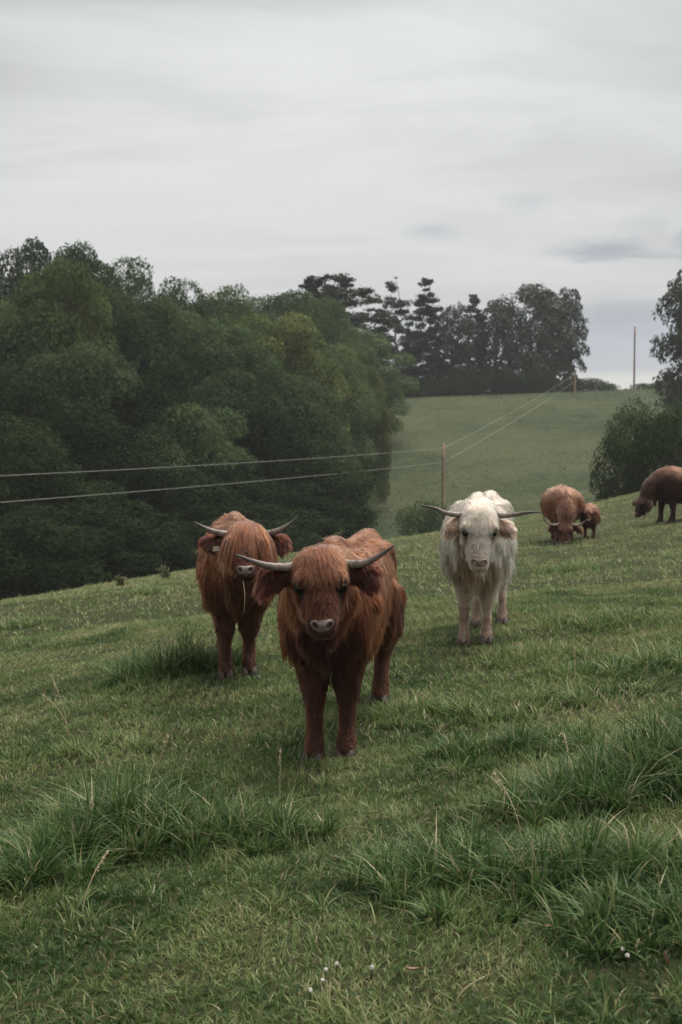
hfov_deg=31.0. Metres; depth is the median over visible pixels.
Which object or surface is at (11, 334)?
broadleaf tree
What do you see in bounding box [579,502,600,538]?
highland calf
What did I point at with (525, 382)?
shrub
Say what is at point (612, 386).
shrub
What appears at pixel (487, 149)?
sky
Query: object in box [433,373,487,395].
shrub
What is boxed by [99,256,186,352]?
broadleaf tree
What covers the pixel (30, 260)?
broadleaf tree
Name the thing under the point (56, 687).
grass stalk
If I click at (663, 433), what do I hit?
bush
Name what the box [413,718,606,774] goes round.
grass tussock
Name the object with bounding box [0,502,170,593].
understorey tree
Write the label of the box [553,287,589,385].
broadleaf tree
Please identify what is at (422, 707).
dry stems
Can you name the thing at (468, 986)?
grass stalk
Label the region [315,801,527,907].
grass tussock
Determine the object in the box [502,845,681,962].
grass tussock
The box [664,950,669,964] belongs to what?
fallen leaf
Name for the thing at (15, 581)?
understorey tree
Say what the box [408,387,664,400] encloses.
meadow grass
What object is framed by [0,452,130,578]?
understorey tree
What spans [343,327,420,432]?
broadleaf tree
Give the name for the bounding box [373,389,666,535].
meadow tufts
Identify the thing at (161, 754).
grass stalk
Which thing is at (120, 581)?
weed
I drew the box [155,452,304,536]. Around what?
understorey tree
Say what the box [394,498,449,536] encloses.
bush
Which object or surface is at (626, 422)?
bush
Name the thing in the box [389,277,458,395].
fir tree
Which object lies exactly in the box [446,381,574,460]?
power line
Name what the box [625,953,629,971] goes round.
clover flower
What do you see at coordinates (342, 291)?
pine tree
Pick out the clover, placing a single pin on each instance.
(676, 1009)
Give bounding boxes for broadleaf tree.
[0,234,81,335]
[0,256,134,433]
[0,301,79,429]
[0,342,179,489]
[0,369,122,488]
[0,409,76,575]
[29,413,183,550]
[49,239,124,356]
[56,286,180,459]
[76,358,208,504]
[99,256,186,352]
[116,294,224,420]
[127,402,274,512]
[154,313,283,432]
[158,275,226,330]
[184,284,267,358]
[189,341,331,479]
[205,400,327,502]
[228,311,351,453]
[229,307,290,364]
[229,373,375,500]
[241,288,349,355]
[297,295,382,371]
[303,342,383,520]
[332,389,364,466]
[336,342,391,459]
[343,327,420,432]
[352,370,397,511]
[422,301,482,384]
[469,294,525,384]
[491,283,578,391]
[525,289,576,385]
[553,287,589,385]
[649,269,681,412]
[661,331,681,405]
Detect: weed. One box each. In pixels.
[115,573,127,586]
[156,565,169,579]
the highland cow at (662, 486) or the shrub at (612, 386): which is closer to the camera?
the highland cow at (662, 486)
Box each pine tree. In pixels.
[292,275,357,331]
[309,272,391,349]
[349,293,403,361]
[382,277,416,383]
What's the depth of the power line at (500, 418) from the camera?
110.41 m
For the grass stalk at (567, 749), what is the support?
on the ground at (518, 475)
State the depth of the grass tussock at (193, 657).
9.27 m
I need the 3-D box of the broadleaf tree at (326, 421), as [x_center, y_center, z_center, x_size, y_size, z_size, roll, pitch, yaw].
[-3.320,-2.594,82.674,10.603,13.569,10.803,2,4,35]
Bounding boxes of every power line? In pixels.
[0,462,441,502]
[1,448,442,475]
[446,376,571,446]
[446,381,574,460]
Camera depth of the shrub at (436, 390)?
169.14 m
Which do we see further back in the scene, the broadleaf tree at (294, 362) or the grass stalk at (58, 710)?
the broadleaf tree at (294, 362)
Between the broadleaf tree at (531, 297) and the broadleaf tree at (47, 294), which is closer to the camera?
the broadleaf tree at (47, 294)
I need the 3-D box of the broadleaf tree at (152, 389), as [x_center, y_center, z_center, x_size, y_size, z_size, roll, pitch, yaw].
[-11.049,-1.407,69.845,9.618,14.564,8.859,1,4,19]
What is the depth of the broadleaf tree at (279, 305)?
115.53 m
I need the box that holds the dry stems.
[2,565,681,1023]
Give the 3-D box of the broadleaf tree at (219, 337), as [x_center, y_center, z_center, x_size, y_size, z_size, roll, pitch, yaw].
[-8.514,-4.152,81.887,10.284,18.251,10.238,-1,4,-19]
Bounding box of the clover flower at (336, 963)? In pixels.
[334,961,338,977]
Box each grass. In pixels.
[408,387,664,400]
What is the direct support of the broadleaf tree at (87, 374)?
on the ground at (518, 475)
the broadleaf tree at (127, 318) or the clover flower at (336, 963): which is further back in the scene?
the broadleaf tree at (127, 318)
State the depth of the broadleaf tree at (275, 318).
102.30 m
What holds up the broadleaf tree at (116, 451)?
on the ground at (518, 475)
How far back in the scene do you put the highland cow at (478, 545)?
9.40 m
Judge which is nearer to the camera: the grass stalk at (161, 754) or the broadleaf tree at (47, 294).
the grass stalk at (161, 754)
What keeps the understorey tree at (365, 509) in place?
on the ground at (518, 475)
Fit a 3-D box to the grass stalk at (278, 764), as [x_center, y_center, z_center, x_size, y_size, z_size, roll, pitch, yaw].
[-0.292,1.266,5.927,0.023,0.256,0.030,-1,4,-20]
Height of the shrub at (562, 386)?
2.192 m
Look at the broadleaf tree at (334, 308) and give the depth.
122.15 m
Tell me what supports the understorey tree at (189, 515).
on the ground at (518, 475)
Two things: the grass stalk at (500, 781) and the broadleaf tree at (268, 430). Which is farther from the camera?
the broadleaf tree at (268, 430)
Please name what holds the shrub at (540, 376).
on the ground at (518, 475)
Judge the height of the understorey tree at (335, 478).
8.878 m
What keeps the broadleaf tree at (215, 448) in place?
on the ground at (518, 475)
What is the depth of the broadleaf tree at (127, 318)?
77.63 m
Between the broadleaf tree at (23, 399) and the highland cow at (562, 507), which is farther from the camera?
the broadleaf tree at (23, 399)
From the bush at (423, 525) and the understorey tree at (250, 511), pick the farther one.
the bush at (423, 525)
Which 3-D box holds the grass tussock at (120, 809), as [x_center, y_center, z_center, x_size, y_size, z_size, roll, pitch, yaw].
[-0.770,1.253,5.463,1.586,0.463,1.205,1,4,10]
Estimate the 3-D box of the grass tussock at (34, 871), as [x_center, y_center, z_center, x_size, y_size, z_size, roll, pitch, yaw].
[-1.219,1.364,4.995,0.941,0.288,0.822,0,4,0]
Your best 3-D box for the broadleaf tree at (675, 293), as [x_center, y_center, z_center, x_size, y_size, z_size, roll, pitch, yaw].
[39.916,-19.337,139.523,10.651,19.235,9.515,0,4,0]
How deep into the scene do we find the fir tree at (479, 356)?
177.64 m
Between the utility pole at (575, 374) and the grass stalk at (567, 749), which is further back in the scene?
the utility pole at (575, 374)
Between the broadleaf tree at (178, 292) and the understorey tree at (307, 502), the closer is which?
the understorey tree at (307, 502)
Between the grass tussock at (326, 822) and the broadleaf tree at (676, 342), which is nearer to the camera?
the grass tussock at (326, 822)
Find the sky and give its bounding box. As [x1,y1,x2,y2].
[0,0,681,393]
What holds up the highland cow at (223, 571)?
on the ground at (518, 475)
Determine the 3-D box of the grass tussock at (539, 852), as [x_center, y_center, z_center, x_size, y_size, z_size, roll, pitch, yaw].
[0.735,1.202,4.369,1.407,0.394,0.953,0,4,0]
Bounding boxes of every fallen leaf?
[405,967,421,969]
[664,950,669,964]
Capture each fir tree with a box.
[388,328,427,389]
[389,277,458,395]
[449,294,498,386]
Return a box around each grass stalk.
[42,694,69,734]
[52,679,67,737]
[82,850,108,913]
[155,734,169,788]
[278,748,281,797]
[457,976,484,1000]
[493,770,520,837]
[562,732,571,787]
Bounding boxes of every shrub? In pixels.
[392,375,430,397]
[421,380,452,396]
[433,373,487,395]
[456,368,521,394]
[489,374,544,393]
[510,368,555,392]
[534,379,584,391]
[557,377,615,390]
[601,384,619,389]
[630,383,656,388]
[649,379,669,387]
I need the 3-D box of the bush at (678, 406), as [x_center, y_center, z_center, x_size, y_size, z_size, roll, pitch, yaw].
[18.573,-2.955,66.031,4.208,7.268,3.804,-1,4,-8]
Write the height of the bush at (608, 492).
5.389 m
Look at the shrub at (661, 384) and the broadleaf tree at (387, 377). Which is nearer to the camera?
the broadleaf tree at (387, 377)
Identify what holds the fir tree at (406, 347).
on the ground at (518, 475)
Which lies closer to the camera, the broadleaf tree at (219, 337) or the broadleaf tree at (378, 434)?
the broadleaf tree at (219, 337)
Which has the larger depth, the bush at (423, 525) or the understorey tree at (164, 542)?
the bush at (423, 525)
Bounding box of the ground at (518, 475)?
[0,389,681,1023]
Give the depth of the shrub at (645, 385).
182.90 m
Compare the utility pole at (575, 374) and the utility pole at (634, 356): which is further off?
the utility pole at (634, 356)
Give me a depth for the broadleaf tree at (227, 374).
77.78 m
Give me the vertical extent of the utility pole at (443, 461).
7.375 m
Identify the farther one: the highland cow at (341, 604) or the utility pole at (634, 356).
the utility pole at (634, 356)
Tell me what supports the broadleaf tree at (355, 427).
on the ground at (518, 475)
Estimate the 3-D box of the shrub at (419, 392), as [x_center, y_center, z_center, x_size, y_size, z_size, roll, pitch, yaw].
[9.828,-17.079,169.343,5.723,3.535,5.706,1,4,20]
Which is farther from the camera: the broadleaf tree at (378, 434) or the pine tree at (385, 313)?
the pine tree at (385, 313)
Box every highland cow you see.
[193,511,296,679]
[235,528,408,763]
[419,490,542,647]
[540,484,587,543]
[632,465,681,523]
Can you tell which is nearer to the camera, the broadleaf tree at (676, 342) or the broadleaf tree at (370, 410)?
the broadleaf tree at (370, 410)
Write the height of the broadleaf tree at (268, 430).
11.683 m
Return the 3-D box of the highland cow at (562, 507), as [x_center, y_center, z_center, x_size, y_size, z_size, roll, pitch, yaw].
[4.604,0.064,25.635,0.921,1.247,2.222,0,4,6]
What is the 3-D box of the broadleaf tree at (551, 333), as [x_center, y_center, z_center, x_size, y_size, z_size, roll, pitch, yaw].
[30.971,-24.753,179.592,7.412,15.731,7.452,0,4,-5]
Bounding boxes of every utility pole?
[441,443,446,524]
[574,373,576,392]
[633,326,635,388]
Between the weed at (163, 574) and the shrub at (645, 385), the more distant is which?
the shrub at (645, 385)
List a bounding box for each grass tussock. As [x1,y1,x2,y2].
[0,810,133,900]
[1,750,339,864]
[81,619,262,683]
[151,784,374,857]
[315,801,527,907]
[352,800,681,925]
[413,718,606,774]
[453,709,681,828]
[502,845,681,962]
[539,689,681,784]
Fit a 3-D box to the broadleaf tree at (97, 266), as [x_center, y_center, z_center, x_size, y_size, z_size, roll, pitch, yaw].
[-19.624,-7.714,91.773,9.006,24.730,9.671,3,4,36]
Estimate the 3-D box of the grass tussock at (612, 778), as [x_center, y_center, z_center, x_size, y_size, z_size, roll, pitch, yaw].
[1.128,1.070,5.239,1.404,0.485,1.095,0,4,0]
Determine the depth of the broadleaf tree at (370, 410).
94.13 m
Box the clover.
[0,674,681,1023]
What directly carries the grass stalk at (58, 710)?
on the ground at (518, 475)
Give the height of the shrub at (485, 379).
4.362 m
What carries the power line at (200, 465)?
attached to the utility pole at (443, 461)
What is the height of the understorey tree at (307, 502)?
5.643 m
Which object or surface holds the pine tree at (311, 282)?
on the ground at (518, 475)
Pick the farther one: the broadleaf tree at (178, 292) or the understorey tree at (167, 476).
the broadleaf tree at (178, 292)
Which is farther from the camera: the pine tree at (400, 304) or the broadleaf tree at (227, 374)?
the pine tree at (400, 304)
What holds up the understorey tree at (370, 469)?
on the ground at (518, 475)
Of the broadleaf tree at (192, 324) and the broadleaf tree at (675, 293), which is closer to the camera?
the broadleaf tree at (192, 324)
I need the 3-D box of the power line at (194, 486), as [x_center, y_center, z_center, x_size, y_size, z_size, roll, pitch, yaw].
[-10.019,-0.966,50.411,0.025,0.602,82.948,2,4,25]
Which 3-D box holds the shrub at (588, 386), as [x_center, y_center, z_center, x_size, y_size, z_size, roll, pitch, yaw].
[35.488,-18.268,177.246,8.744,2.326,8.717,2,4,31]
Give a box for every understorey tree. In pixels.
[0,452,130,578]
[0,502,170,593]
[0,503,114,600]
[61,512,205,576]
[70,458,243,583]
[136,504,282,571]
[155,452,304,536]
[195,496,334,555]
[251,439,379,532]
[259,491,376,551]
[314,492,371,537]
[317,445,381,529]
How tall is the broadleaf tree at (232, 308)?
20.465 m
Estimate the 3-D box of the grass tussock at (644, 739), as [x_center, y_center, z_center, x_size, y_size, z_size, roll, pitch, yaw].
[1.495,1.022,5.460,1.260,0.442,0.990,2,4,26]
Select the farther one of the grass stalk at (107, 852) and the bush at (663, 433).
the bush at (663, 433)
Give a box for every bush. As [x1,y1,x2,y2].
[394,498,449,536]
[588,432,651,501]
[594,394,681,494]
[629,410,681,493]
[651,393,681,464]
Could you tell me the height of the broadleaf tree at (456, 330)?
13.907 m
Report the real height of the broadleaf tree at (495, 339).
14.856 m
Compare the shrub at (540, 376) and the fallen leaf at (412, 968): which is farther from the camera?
the shrub at (540, 376)
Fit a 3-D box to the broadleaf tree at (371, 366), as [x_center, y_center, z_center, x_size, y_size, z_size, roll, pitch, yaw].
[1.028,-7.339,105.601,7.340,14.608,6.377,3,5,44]
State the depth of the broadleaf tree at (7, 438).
52.52 m

